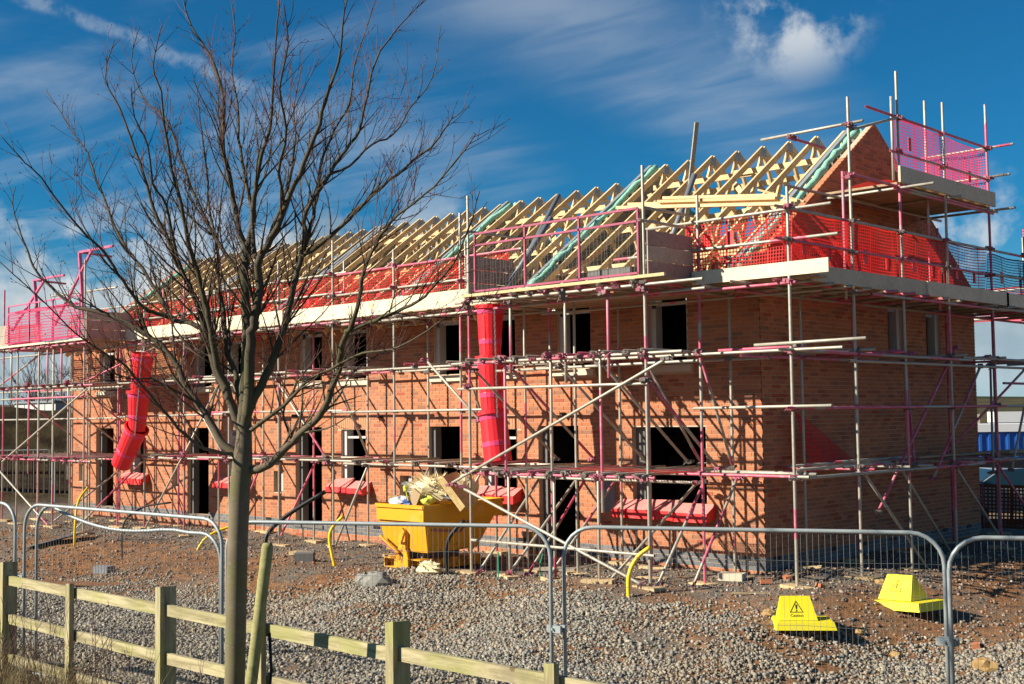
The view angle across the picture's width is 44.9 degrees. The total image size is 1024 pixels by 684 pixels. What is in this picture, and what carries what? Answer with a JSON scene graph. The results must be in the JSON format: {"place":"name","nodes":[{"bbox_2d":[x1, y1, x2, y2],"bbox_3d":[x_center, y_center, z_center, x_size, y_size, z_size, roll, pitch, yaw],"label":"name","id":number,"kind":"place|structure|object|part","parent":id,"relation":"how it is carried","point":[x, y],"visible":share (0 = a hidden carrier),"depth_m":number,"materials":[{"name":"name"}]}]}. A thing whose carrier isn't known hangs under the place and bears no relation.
{"place":"outdoors","nodes":[
{"label":"outdoors","id":0,"kind":"place"},
{"bbox_2d":[0,631,212,683],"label":"dry grass","id":1,"kind":"structure","parent":0,"point":[6,679],"depth_m":11.67,"materials":[{"name":"plant"}]},
{"bbox_2d":[0,396,1023,683],"bbox_3d":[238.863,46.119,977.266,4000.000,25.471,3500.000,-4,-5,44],"label":"ground","id":2,"kind":"structure","parent":0,"point":[992,634],"depth_m":19.93,"materials":[{"name":"grey gravel"}]},
{"bbox_2d":[0,501,41,661],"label":"fence panel","id":3,"kind":"object","parent":2,"relation":"on","point":[14,547],"visible":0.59,"depth_m":15.75,"materials":[{"name":"metal"}]},
{"bbox_2d":[0,364,54,406],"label":"bare tree","id":4,"kind":"object","parent":2,"relation":"on","point":[45,377],"visible":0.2,"depth_m":70.65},
{"bbox_2d":[0,449,55,501],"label":"fence panel","id":5,"kind":"object","parent":2,"relation":"on","point":[25,450],"visible":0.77,"depth_m":41.64,"materials":[{"name":"metal"}]},
{"bbox_2d":[0,449,70,493],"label":"board fence","id":6,"kind":"object","parent":2,"relation":"on","point":[48,472],"visible":0.3,"depth_m":44.35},
{"bbox_2d":[5,352,71,400],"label":"bare tree","id":7,"kind":"object","parent":2,"relation":"on","point":[29,380],"visible":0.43,"depth_m":66.06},
{"bbox_2d":[12,400,71,409],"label":"site cabin","id":8,"kind":"object","parent":2,"relation":"on","point":[58,405],"visible":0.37,"depth_m":59.20,"materials":[{"name":"white metal"}]},
{"bbox_2d":[26,529,94,547],"bbox_3d":[-10.668,4.643,29.274,1.521,0.406,0.960,-1,-3,10],"label":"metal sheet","id":9,"kind":"object","parent":2,"relation":"on","point":[59,538],"visible":0.56,"depth_m":28.93,"materials":[{"name":"metal"}]},
{"bbox_2d":[73,487,88,547],"bbox_3d":[-10.017,4.085,28.794,0.068,1.397,0.853,-1,-3,2],"label":"gas pipe","id":10,"kind":"object","parent":2,"relation":"on","point":[76,511],"visible":0.84,"depth_m":28.48,"materials":[{"name":"yellow plastic"}]},
{"bbox_2d":[0,245,167,534],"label":"loading bay","id":11,"kind":"object","parent":2,"relation":"on","point":[51,348],"visible":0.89,"depth_m":33.17,"materials":[{"name":"metal"}]},
{"bbox_2d":[93,565,114,573],"bbox_3d":[-8.273,4.607,25.128,0.350,0.140,0.250,-2,-4,21],"label":"concrete block","id":12,"kind":"object","parent":2,"relation":"on","point":[98,570],"visible":0.86,"depth_m":25.03,"materials":[{"name":"grey concrete"}]},
{"bbox_2d":[17,503,223,683],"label":"fence panel","id":13,"kind":"object","parent":2,"relation":"on","point":[113,511],"visible":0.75,"depth_m":14.46,"materials":[{"name":"metal"}]},
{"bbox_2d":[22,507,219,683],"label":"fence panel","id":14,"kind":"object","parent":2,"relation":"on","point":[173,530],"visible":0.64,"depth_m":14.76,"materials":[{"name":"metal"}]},
{"bbox_2d":[0,586,246,683],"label":"dead stems","id":15,"kind":"object","parent":2,"relation":"on","point":[34,664],"visible":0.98,"depth_m":11.33,"materials":[{"name":"brown plant"}]},
{"bbox_2d":[121,502,171,559],"bbox_3d":[-7.860,4.076,26.668,1.115,1.277,0.137,-1,-3,3],"label":"cable duct","id":16,"kind":"object","parent":2,"relation":"on","point":[126,518],"visible":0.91,"depth_m":26.68,"materials":[{"name":"black plastic"}]},
{"bbox_2d":[196,524,253,549],"bbox_3d":[-5.871,4.171,26.550,1.797,0.669,0.163,-1,-3,-3],"label":"gas pipe","id":17,"kind":"object","parent":2,"relation":"on","point":[212,533],"visible":0.45,"depth_m":26.49,"materials":[{"name":"yellow plastic"}]},
{"bbox_2d":[245,543,272,683],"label":"tree stake","id":18,"kind":"object","parent":2,"relation":"on","point":[255,647],"visible":1,"depth_m":8.77,"materials":[{"name":"brown wood"}]},
{"bbox_2d":[0,0,528,683],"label":"bare tree","id":19,"kind":"object","parent":2,"relation":"on","point":[248,394],"visible":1,"depth_m":9.21,"materials":[{"name":"brown plant"}]},
{"bbox_2d":[263,490,325,542],"bbox_3d":[-4.230,3.611,24.128,1.216,1.440,0.239,0,-3,-10],"label":"cable duct","id":20,"kind":"object","parent":2,"relation":"on","point":[294,510],"visible":0.62,"depth_m":24.16,"materials":[{"name":"black plastic"}]},
{"bbox_2d":[0,561,606,683],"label":"post and rail fence","id":21,"kind":"object","parent":2,"relation":"on","point":[397,654],"visible":0.84,"depth_m":10.70,"materials":[{"name":"brown wood"}]},
{"bbox_2d":[294,551,314,562],"bbox_3d":[-3.983,4.140,23.821,0.360,0.219,0.219,-1,-3,4],"label":"concrete block","id":22,"kind":"object","parent":2,"relation":"on","point":[305,556],"depth_m":23.72,"materials":[{"name":"grey concrete"}]},
{"bbox_2d":[328,515,343,566],"bbox_3d":[-3.355,3.795,23.500,0.319,1.017,0.171,-2,-4,19],"label":"gas pipe","id":23,"kind":"object","parent":2,"relation":"on","point":[341,517],"visible":0.87,"depth_m":23.52,"materials":[{"name":"yellow plastic"}]},
{"bbox_2d":[114,213,563,556],"bbox_3d":[-4.769,1.201,27.798,14.750,6.704,1.828,-4,-5,44],"label":"scaffold","id":24,"kind":"object","parent":2,"relation":"on","point":[339,312],"visible":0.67,"depth_m":26.19,"materials":[{"name":"metal"}]},
{"bbox_2d":[111,339,155,470],"bbox_3d":[-9.517,1.602,31.205,1.557,3.282,0.627,-4,-5,44],"label":"rubbish chute","id":25,"kind":"object","parent":24,"relation":"attached to","point":[135,433],"visible":0.79,"depth_m":30.90,"materials":[{"name":"red plastic"}]},
{"bbox_2d":[514,194,560,285],"bbox_3d":[0.391,-1.873,24.462,0.104,2.473,2.451,-3,-4,30],"label":"soil pipe","id":26,"kind":"object","parent":24,"relation":"on","point":[553,205],"visible":0.4,"depth_m":25.15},
{"bbox_2d":[355,572,367,586],"bbox_3d":[-2.492,4.059,21.077,0.462,0.300,0.324,-8,-8,64],"label":"rock","id":27,"kind":"object","parent":2,"relation":"on","point":[358,579],"visible":0.41,"depth_m":20.98,"materials":[{"name":"grey stone"}]},
{"bbox_2d":[360,570,394,586],"bbox_3d":[-2.232,4.008,20.725,0.658,0.358,0.475,-4,-5,44],"label":"rock","id":28,"kind":"object","parent":2,"relation":"on","point":[367,580],"visible":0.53,"depth_m":20.55,"materials":[{"name":"grey stone"}]},
{"bbox_2d":[225,520,553,683],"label":"fence panel","id":29,"kind":"object","parent":2,"relation":"on","point":[490,526],"visible":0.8,"depth_m":12.56,"materials":[{"name":"metal"}]},
{"bbox_2d":[416,560,440,574],"bbox_3d":[-1.421,3.867,21.199,0.587,0.334,0.383,-4,-5,44],"label":"insulation","id":30,"kind":"object","parent":2,"relation":"on","point":[427,567],"visible":0.93,"depth_m":21.08,"materials":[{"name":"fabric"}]},
{"bbox_2d":[375,496,503,567],"bbox_3d":[-1.304,3.471,22.692,1.325,1.176,2.035,-4,-5,44],"label":"tipping skip","id":31,"kind":"object","parent":2,"relation":"on","point":[430,540],"visible":0.76,"depth_m":22.10,"materials":[{"name":"yellow paint"}]},
{"bbox_2d":[389,495,406,503],"bbox_3d":[-2.013,2.866,22.262,0.547,0.230,0.280,-4,-5,44],"label":"polythene","id":32,"kind":"object","parent":31,"relation":"in","point":[398,499],"visible":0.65,"depth_m":22.18,"materials":[{"name":"white plastic"}]},
{"bbox_2d":[388,493,409,499],"bbox_3d":[-2.016,2.843,22.556,0.463,0.233,0.529,0,-4,-16],"label":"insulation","id":33,"kind":"object","parent":31,"relation":"in","point":[393,496],"visible":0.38,"depth_m":22.54},
{"bbox_2d":[402,499,411,504],"bbox_3d":[-1.867,2.861,22.034,0.238,0.149,0.170,-13,-12,74],"label":"sack","id":34,"kind":"object","parent":31,"relation":"in","point":[406,501],"visible":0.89,"depth_m":21.96,"materials":[{"name":"blue plastic"}]},
{"bbox_2d":[403,485,408,500],"bbox_3d":[-1.866,2.727,21.989,0.164,0.387,0.092,-4,-5,44],"label":"paint roller","id":35,"kind":"object","parent":34,"relation":"on","point":[405,488],"visible":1,"depth_m":21.98,"materials":[{"name":"yellow plastic"}]},
{"bbox_2d":[410,488,421,504],"bbox_3d":[-1.716,2.776,21.924,0.333,0.377,0.040,-4,-5,44],"label":"cardboard","id":36,"kind":"object","parent":34,"relation":"on","point":[416,495],"visible":0.86,"depth_m":21.89,"materials":[{"name":"brown cardboard"}]},
{"bbox_2d":[419,495,435,505],"bbox_3d":[-1.504,2.808,21.897,0.350,0.249,0.261,-4,-5,44],"label":"sack","id":37,"kind":"object","parent":31,"relation":"in","point":[426,500],"visible":0.85,"depth_m":21.82,"materials":[{"name":"yellow plastic"}]},
{"bbox_2d":[405,470,452,504],"bbox_3d":[-1.415,2.613,22.400,1.241,0.684,1.077,-4,-5,44],"label":"insulation","id":38,"kind":"object","parent":31,"relation":"on","point":[426,484],"visible":0.59,"depth_m":22.09,"materials":[{"name":"fabric"}]},
{"bbox_2d":[457,472,479,493],"bbox_3d":[-0.908,2.613,22.164,0.610,0.583,0.682,-4,-5,44],"label":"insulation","id":39,"kind":"object","parent":31,"relation":"on","point":[465,482],"visible":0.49,"depth_m":22.03,"materials":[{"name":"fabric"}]},
{"bbox_2d":[439,471,478,510],"bbox_3d":[-0.944,2.637,21.918,0.624,0.682,0.425,-2,-4,25],"label":"insulation batt","id":40,"kind":"object","parent":39,"relation":"on","point":[458,496],"visible":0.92,"depth_m":21.80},
{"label":"cement sheet","id":41,"kind":"object","parent":31,"relation":"in","visible":0},
{"bbox_2d":[407,489,450,498],"bbox_3d":[-1.321,2.737,22.480,1.199,0.156,0.600,-4,-4,40],"label":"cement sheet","id":42,"kind":"object","parent":41,"relation":"on","point":[444,496],"visible":0.21,"depth_m":21.98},
{"bbox_2d":[444,519,465,573],"bbox_3d":[-0.969,3.511,21.047,0.376,1.008,0.104,-1,-3,5],"label":"cable duct","id":43,"kind":"object","parent":2,"relation":"on","point":[453,531],"visible":0.71,"depth_m":21.05,"materials":[{"name":"black plastic"}]},
{"bbox_2d":[497,552,498,578],"bbox_3d":[-0.231,3.750,20.751,0.024,0.432,0.441,-1,-3,-1],"label":"cable","id":44,"kind":"object","parent":2,"relation":"on","point":[498,563],"visible":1,"depth_m":20.78,"materials":[{"name":"green plastic"}]},
{"bbox_2d":[0,517,1023,673],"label":"rubble","id":45,"kind":"object","parent":2,"relation":"on","point":[750,588],"visible":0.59,"depth_m":20.86,"materials":[{"name":"gravel"}]},
{"bbox_2d":[17,563,1023,683],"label":"gravel","id":46,"kind":"structure","parent":2,"relation":"on","point":[625,672],"depth_m":16.54,"materials":[{"name":"grey gravel"}]},
{"bbox_2d":[65,125,981,573],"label":"terraced house","id":47,"kind":"structure","parent":2,"relation":"on","point":[763,439],"depth_m":24.62,"materials":[{"name":"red brick"}]},
{"bbox_2d":[116,472,148,484],"bbox_3d":[-10.532,3.785,34.431,1.300,0.321,0.282,-4,-5,44],"label":"sill cover","id":48,"kind":"object","parent":47,"relation":"attached to","point":[134,478],"visible":0.92,"depth_m":34.24,"materials":[{"name":"red plastic"}]},
{"bbox_2d":[212,476,230,489],"bbox_3d":[-7.022,3.535,31.021,1.300,0.321,0.282,-4,-5,44],"label":"sill cover","id":49,"kind":"object","parent":47,"relation":"attached to","point":[223,482],"visible":0.35,"depth_m":31.21,"materials":[{"name":"red plastic"}]},
{"bbox_2d":[325,478,370,495],"bbox_3d":[-3.670,3.231,27.768,1.300,0.371,0.282,-4,-5,44],"label":"sill cover","id":50,"kind":"object","parent":47,"relation":"attached to","point":[346,486],"visible":0.95,"depth_m":27.69,"materials":[{"name":"red plastic"}]},
{"bbox_2d":[477,485,521,503],"bbox_3d":[-0.343,3.019,24.534,1.250,0.321,0.282,-4,-5,44],"label":"sill cover","id":51,"kind":"object","parent":47,"relation":"attached to","point":[489,491],"visible":0.53,"depth_m":24.35,"materials":[{"name":"red plastic"}]},
{"bbox_2d":[611,499,715,523],"bbox_3d":[2.621,2.933,21.648,2.060,0.351,0.282,-4,-5,44],"label":"sill cover","id":52,"kind":"object","parent":47,"relation":"attached to","point":[637,508],"visible":0.74,"depth_m":21.54,"materials":[{"name":"red plastic"}]},
{"bbox_2d":[664,173,696,262],"bbox_3d":[2.965,-2.140,22.245,0.856,1.840,0.103,1,-4,-23],"label":"soil pipe","id":53,"kind":"object","parent":47,"relation":"on","point":[687,193],"visible":0.55,"depth_m":22.32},
{"bbox_2d":[684,122,698,218],"bbox_3d":[3.267,-3.111,22.570,0.075,1.683,0.594,0,-4,-16],"label":"tall plank","id":54,"kind":"object","parent":47,"relation":"on","point":[693,149],"visible":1,"depth_m":22.48,"materials":[{"name":"brown wood"}]},
{"bbox_2d":[532,524,536,557],"bbox_3d":[0.410,3.812,23.628,0.080,0.675,0.181,0,-4,-19],"label":"gas pipe","id":55,"kind":"object","parent":2,"relation":"on","point":[534,551],"visible":0.46,"depth_m":23.54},
{"bbox_2d":[519,562,561,565],"bbox_3d":[0.523,4.072,22.726,0.900,0.030,0.160,-3,-4,33],"label":"board offcut","id":56,"kind":"object","parent":2,"relation":"on","point":[542,564],"visible":0.5,"depth_m":22.69,"materials":[{"name":"brown wood"}]},
{"bbox_2d":[533,566,576,570],"bbox_3d":[0.746,4.016,21.953,0.800,0.040,0.300,-2,-4,16],"label":"board offcut","id":57,"kind":"object","parent":2,"relation":"on","point":[543,568],"visible":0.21,"depth_m":21.86,"materials":[{"name":"beige wood"}]},
{"bbox_2d":[445,165,736,591],"bbox_3d":[1.656,0.654,20.824,5.483,6.613,2.733,-4,-5,44],"label":"loading bay","id":58,"kind":"object","parent":2,"relation":"on","point":[654,274],"visible":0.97,"depth_m":20.07,"materials":[{"name":"metal"}]},
{"bbox_2d":[475,304,511,462],"bbox_3d":[-0.333,0.753,22.291,0.704,2.849,0.580,-4,-5,44],"label":"rubbish chute","id":59,"kind":"object","parent":58,"relation":"attached to","point":[490,414],"visible":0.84,"depth_m":22.13,"materials":[{"name":"red plastic"}]},
{"bbox_2d":[503,216,553,289],"bbox_3d":[0.290,-1.550,21.891,1.034,1.410,0.104,1,-4,-27],"label":"soil pipe","id":60,"kind":"object","parent":58,"relation":"on","point":[543,230],"visible":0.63,"depth_m":21.87,"materials":[{"name":"grey plastic"}]},
{"bbox_2d":[543,246,607,285],"bbox_3d":[1.108,-1.306,21.710,1.157,0.723,0.080,-1,-3,-1],"label":"timber plank","id":61,"kind":"object","parent":58,"relation":"on","point":[582,263],"visible":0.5,"depth_m":21.68,"materials":[{"name":"beige wood"}]},
{"bbox_2d":[587,269,608,280],"bbox_3d":[1.450,-1.050,20.038,0.430,0.221,0.200,-4,-5,44],"label":"concrete block","id":62,"kind":"object","parent":58,"relation":"on","point":[592,273],"depth_m":19.96,"materials":[{"name":"grey concrete"}]},
{"bbox_2d":[609,266,637,277],"bbox_3d":[1.772,-1.072,19.725,0.430,0.221,0.200,-4,-5,44],"label":"concrete block","id":63,"kind":"object","parent":58,"relation":"on","point":[628,269],"depth_m":19.62,"materials":[{"name":"grey concrete"}]},
{"bbox_2d":[626,546,650,596],"bbox_3d":[1.866,3.406,18.293,0.384,0.806,0.129,0,-3,-5],"label":"gas pipe","id":64,"kind":"object","parent":2,"relation":"on","point":[634,561],"visible":0.93,"depth_m":18.29,"materials":[{"name":"yellow plastic"}]},
{"bbox_2d":[718,571,746,581],"bbox_3d":[3.530,3.761,19.879,0.400,0.120,0.250,-2,-4,27],"label":"concrete block","id":65,"kind":"object","parent":2,"relation":"on","point":[731,576],"depth_m":19.79,"materials":[{"name":"concrete"}]},
{"bbox_2d":[547,525,949,683],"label":"fence panel","id":66,"kind":"object","parent":2,"relation":"on","point":[559,628],"visible":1,"depth_m":11.81,"materials":[{"name":"metal"}]},
{"bbox_2d":[732,592,781,593],"bbox_3d":[3.592,3.602,17.800,0.850,0.020,0.050,-1,-3,9],"label":"lath","id":67,"kind":"object","parent":2,"relation":"on","point":[746,593],"visible":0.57,"depth_m":17.82,"materials":[{"name":"beige wood"}]},
{"bbox_2d":[506,71,1023,589],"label":"scaffold","id":68,"kind":"object","parent":2,"relation":"on","point":[922,195],"visible":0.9,"depth_m":21.13,"materials":[{"name":"metal"}]},
{"bbox_2d":[616,201,797,209],"bbox_3d":[3.020,-2.173,19.776,3.445,0.420,0.100,-4,-5,44],"label":"timber plank","id":69,"kind":"object","parent":68,"relation":"on","point":[749,204],"visible":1,"depth_m":19.55,"materials":[{"name":"beige wood"}]},
{"bbox_2d":[657,196,777,202],"bbox_3d":[3.219,-2.249,19.641,2.245,0.285,0.100,-4,-5,44],"label":"timber plank","id":70,"kind":"object","parent":69,"relation":"on","point":[719,199],"visible":1,"depth_m":19.54,"materials":[{"name":"beige wood"}]},
{"bbox_2d":[627,199,799,205],"bbox_3d":[3.150,-2.222,19.819,3.256,0.420,0.100,-4,-5,44],"label":"timber plank","id":71,"kind":"object","parent":68,"relation":"on","point":[656,203],"visible":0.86,"depth_m":19.74,"materials":[{"name":"beige wood"}]},
{"bbox_2d":[662,193,780,199],"bbox_3d":[3.295,-2.309,19.709,2.185,0.290,0.100,-4,-5,44],"label":"timber plank","id":72,"kind":"object","parent":71,"relation":"on","point":[718,196],"visible":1,"depth_m":19.62,"materials":[{"name":"beige wood"}]},
{"bbox_2d":[757,189,805,202],"bbox_3d":[4.156,-2.257,19.133,0.767,0.298,0.070,-3,-4,37],"label":"timber plank","id":73,"kind":"object","parent":68,"relation":"on","point":[764,191],"visible":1,"depth_m":19.09,"materials":[{"name":"beige wood"}]},
{"bbox_2d":[760,579,770,583],"bbox_3d":[3.828,3.616,18.696,0.170,0.088,0.113,-1,-3,1],"label":"loose brick","id":74,"kind":"object","parent":2,"relation":"on","point":[762,581],"visible":0.71,"depth_m":18.65,"materials":[{"name":"orange brick"}]},
{"bbox_2d":[761,609,775,616],"bbox_3d":[3.465,3.667,16.730,0.212,0.141,0.169,-4,-5,44],"label":"rock","id":75,"kind":"object","parent":2,"relation":"on","point":[769,613],"visible":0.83,"depth_m":16.68,"materials":[{"name":"stone"}]},
{"bbox_2d":[781,574,792,580],"bbox_3d":[4.354,3.731,19.629,0.116,0.088,0.220,0,-3,-6],"label":"loose brick","id":76,"kind":"object","parent":2,"relation":"on","point":[787,576],"visible":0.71,"depth_m":19.56,"materials":[{"name":"brick"}]},
{"bbox_2d":[771,596,836,630],"bbox_3d":[3.817,3.538,16.298,0.780,0.400,0.600,-1,-3,4],"label":"caution cover","id":77,"kind":"object","parent":2,"relation":"on","point":[798,609],"visible":1,"depth_m":16.17,"materials":[{"name":"yellow plastic"}]},
{"bbox_2d":[815,583,826,588],"bbox_3d":[4.548,3.601,18.275,0.113,0.088,0.170,0,-4,-15],"label":"loose brick","id":78,"kind":"object","parent":2,"relation":"on","point":[821,586],"visible":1,"depth_m":18.20,"materials":[{"name":"brick"}]},
{"bbox_2d":[853,628,864,634],"bbox_3d":[4.565,3.827,16.351,0.119,0.108,0.169,2,-4,-34],"label":"rock","id":79,"kind":"object","parent":2,"relation":"on","point":[858,632],"visible":0.92,"depth_m":16.31,"materials":[{"name":"beige stone"}]},
{"bbox_2d":[874,579,884,584],"bbox_3d":[5.665,3.696,19.061,0.203,0.125,0.128,-4,-5,44],"label":"rock","id":80,"kind":"object","parent":2,"relation":"on","point":[879,581],"visible":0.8,"depth_m":19.02,"materials":[{"name":"beige stone"}]},
{"bbox_2d":[889,651,902,657],"bbox_3d":[4.923,4.020,15.913,0.181,0.105,0.124,-4,-5,44],"label":"rock","id":81,"kind":"object","parent":2,"relation":"on","point":[893,653],"visible":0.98,"depth_m":15.87,"materials":[{"name":"beige stone"}]},
{"bbox_2d":[876,574,943,612],"bbox_3d":[5.611,3.539,17.540,0.690,0.489,0.896,2,-4,-34],"label":"caution cover","id":82,"kind":"object","parent":2,"relation":"on","point":[896,586],"visible":0.87,"depth_m":17.44,"materials":[{"name":"yellow plastic"}]},
{"bbox_2d":[970,642,979,649],"bbox_3d":[5.983,3.919,16.008,0.113,0.088,0.170,-2,-4,16],"label":"loose brick","id":83,"kind":"object","parent":2,"relation":"on","point":[974,645],"visible":0.93,"depth_m":15.93,"materials":[{"name":"red brick"}]},
{"bbox_2d":[936,535,1023,683],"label":"fence panel","id":84,"kind":"object","parent":2,"relation":"on","point":[951,641],"visible":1,"depth_m":11.09,"materials":[{"name":"metal"}]},
{"bbox_2d":[972,657,997,672],"bbox_3d":[5.766,3.946,15.120,0.291,0.210,0.263,-2,-4,15],"label":"rock","id":85,"kind":"object","parent":2,"relation":"on","point":[982,663],"visible":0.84,"depth_m":15.03,"materials":[{"name":"beige stone"}]},
{"bbox_2d":[977,423,1023,467],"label":"site cabin","id":86,"kind":"object","parent":2,"relation":"on","point":[1008,432],"visible":0.13,"depth_m":40.41,"materials":[{"name":"blue metal"}]},
{"bbox_2d":[979,467,1023,521],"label":"parked car","id":87,"kind":"object","parent":2,"relation":"on","point":[1016,477],"visible":0.02,"depth_m":32.95,"materials":[{"name":"blue metal"}]},
{"bbox_3d":[13.701,3.599,32.966,2.670,0.390,0.085,-1,-3,0],"label":"side window","id":88,"kind":"part","parent":87,"relation":"part of","materials":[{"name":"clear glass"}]},
{"bbox_2d":[980,482,1023,528],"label":"plastic barrier fence","id":89,"kind":"object","parent":2,"relation":"on","point":[1011,508],"visible":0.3,"depth_m":30.23,"materials":[{"name":"plastic"}]},
{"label":"long board","id":90,"kind":"object","parent":2,"relation":"on","visible":0},
{"bbox_2d":[38,580,128,585],"bbox_3d":[-9.438,4.711,24.352,4.541,0.065,0.220,-2,-4,16],"label":"long board","id":91,"kind":"object","parent":90,"relation":"on","point":[84,583],"visible":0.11,"depth_m":23.99,"materials":[{"name":"brown wood"}]},
{"bbox_2d":[0,0,1023,404],"label":"sky","id":92,"kind":"structure","parent":0,"point":[592,92],"materials":[{"name":"blue"}]},
{"bbox_2d":[987,411,1023,421],"bbox_3d":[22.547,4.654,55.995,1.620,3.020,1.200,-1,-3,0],"label":"building","id":93,"kind":"structure","parent":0,"point":[1014,416],"depth_m":55.48,"materials":[{"name":"white"}]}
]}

